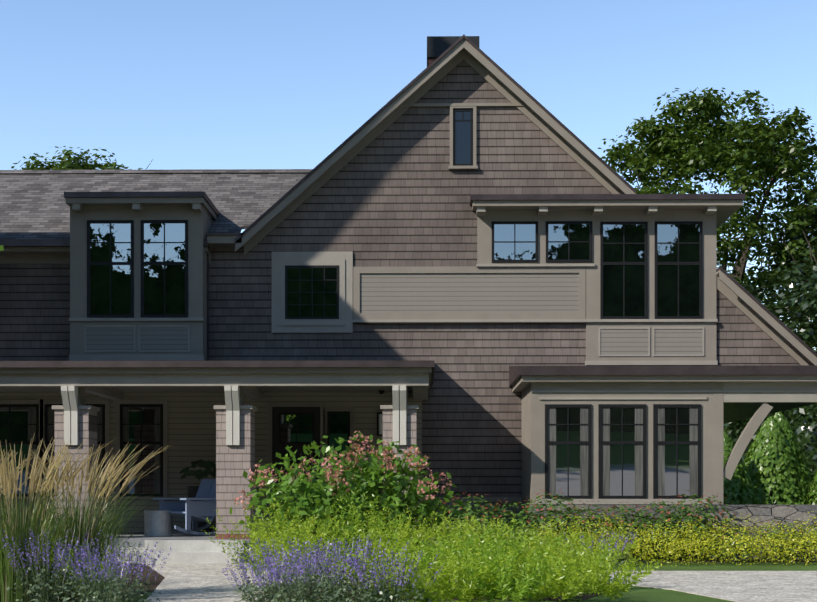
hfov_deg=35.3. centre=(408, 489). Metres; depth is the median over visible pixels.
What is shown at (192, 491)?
porch planter
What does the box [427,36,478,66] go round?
chimney cap
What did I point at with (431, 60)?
chimney stack
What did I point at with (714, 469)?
house trim
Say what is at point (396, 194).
house shingle walls
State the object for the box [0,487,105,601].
reed grass
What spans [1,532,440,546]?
porch floor
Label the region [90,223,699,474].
dark glass
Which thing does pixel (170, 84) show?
sky
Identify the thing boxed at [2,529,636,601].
catmint
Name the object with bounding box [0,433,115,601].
reed grass plumes
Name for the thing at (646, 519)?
dark low shrubs
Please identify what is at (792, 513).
stone walls
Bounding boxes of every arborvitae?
[715,429,759,504]
[730,416,809,504]
[755,412,814,504]
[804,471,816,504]
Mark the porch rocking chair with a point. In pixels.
(200, 506)
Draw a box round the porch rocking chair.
[153,479,215,534]
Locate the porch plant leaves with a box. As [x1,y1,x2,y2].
[180,459,215,479]
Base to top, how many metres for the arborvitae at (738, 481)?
2.629 m
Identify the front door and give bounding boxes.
[272,407,319,528]
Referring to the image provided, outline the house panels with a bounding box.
[86,273,702,354]
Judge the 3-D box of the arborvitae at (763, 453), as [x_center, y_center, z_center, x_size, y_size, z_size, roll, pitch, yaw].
[10.105,-0.544,35.881,2.648,3.042,2.577,0,0,1]
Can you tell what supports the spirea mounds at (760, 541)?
on the ground beds
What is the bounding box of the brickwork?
[87,533,411,538]
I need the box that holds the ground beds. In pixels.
[49,560,816,601]
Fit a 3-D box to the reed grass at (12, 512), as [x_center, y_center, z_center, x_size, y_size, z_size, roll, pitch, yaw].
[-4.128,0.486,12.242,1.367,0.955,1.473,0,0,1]
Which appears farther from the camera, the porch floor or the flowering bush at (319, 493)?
the porch floor
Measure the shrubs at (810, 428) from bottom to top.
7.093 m
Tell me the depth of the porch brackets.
17.29 m
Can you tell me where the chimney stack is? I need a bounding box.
[429,58,436,64]
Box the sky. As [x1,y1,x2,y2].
[0,0,816,349]
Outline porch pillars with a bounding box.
[55,409,416,533]
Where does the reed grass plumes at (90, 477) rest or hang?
attached to the reed grass at (100, 537)
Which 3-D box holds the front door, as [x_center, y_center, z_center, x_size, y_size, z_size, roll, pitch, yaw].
[-1.743,-0.274,19.990,0.753,2.031,0.030,0,0,1]
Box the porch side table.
[144,510,171,535]
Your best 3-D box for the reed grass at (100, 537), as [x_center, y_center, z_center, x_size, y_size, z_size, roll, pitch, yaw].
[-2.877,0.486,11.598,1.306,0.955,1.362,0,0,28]
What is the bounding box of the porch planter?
[187,486,213,531]
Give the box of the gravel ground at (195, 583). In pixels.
[146,562,816,601]
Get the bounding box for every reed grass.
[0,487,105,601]
[0,495,36,539]
[32,492,162,597]
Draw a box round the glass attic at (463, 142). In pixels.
[456,111,470,163]
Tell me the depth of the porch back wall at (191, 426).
20.01 m
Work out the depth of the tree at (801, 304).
43.10 m
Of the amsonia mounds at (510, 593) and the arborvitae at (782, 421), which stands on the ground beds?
the amsonia mounds at (510, 593)
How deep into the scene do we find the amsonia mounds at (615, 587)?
10.51 m
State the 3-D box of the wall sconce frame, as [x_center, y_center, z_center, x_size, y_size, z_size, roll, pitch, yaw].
[-0.421,-1.012,19.909,0.136,0.356,0.120,0,0,1]
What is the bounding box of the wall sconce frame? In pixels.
[377,413,382,435]
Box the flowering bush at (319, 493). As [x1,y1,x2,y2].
[229,431,469,570]
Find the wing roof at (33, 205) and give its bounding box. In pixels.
[0,169,312,238]
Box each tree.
[11,146,151,169]
[597,87,816,313]
[725,270,768,306]
[748,195,816,347]
[757,231,816,352]
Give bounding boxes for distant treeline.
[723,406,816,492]
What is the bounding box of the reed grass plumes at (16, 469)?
[0,449,48,514]
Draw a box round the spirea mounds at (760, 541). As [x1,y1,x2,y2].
[525,511,816,565]
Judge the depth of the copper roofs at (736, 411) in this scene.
19.32 m
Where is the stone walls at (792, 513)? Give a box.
[430,502,816,559]
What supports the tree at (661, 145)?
on the lawn at (640, 594)
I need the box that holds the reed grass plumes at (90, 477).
[28,441,169,594]
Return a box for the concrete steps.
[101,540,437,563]
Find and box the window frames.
[0,108,702,498]
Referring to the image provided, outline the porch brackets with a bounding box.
[61,385,405,444]
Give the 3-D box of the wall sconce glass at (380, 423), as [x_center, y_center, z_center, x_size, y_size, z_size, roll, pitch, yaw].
[-0.421,-1.012,19.904,0.080,0.316,0.080,0,0,1]
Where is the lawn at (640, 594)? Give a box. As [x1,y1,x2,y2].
[122,558,816,601]
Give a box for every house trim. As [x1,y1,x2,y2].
[0,39,816,531]
[0,203,816,503]
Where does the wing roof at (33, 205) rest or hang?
attached to the house trim at (714, 469)
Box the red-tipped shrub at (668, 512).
[434,488,808,540]
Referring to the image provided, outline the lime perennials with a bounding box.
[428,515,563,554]
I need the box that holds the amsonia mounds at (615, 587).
[2,498,660,601]
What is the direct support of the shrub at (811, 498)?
on the lawn at (640, 594)
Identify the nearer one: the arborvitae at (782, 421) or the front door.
the front door
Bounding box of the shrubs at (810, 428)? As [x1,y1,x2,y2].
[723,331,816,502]
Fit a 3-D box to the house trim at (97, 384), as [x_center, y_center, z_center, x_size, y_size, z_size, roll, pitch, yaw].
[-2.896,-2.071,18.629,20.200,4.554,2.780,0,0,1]
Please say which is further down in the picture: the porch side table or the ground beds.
the ground beds
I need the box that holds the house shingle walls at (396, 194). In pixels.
[0,60,799,502]
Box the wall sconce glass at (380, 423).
[379,414,382,433]
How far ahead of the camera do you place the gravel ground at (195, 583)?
13.10 m
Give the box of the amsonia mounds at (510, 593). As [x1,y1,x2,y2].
[7,487,630,601]
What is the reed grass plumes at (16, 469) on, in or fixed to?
on the ground beds
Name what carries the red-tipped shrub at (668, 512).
on the lawn at (640, 594)
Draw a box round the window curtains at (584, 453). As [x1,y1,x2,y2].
[28,407,697,495]
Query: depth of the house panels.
19.94 m
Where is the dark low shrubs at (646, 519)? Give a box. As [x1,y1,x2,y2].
[45,492,816,563]
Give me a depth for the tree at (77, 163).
53.86 m
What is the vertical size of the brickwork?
0.065 m
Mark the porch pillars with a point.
(233, 462)
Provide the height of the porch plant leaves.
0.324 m
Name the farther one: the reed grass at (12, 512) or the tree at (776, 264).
the tree at (776, 264)
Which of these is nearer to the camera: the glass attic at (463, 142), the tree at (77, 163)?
the glass attic at (463, 142)
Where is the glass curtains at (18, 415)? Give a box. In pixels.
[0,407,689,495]
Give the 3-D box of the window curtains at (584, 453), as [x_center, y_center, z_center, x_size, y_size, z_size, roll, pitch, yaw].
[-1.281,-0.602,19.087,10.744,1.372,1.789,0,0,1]
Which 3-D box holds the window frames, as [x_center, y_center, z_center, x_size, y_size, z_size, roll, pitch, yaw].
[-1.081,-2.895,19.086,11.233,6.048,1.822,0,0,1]
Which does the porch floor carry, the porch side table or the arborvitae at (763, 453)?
the porch side table
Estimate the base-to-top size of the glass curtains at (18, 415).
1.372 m
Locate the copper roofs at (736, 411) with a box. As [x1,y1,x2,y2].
[0,35,816,423]
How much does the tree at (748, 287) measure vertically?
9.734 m
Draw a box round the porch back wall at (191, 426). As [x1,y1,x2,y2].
[0,392,421,531]

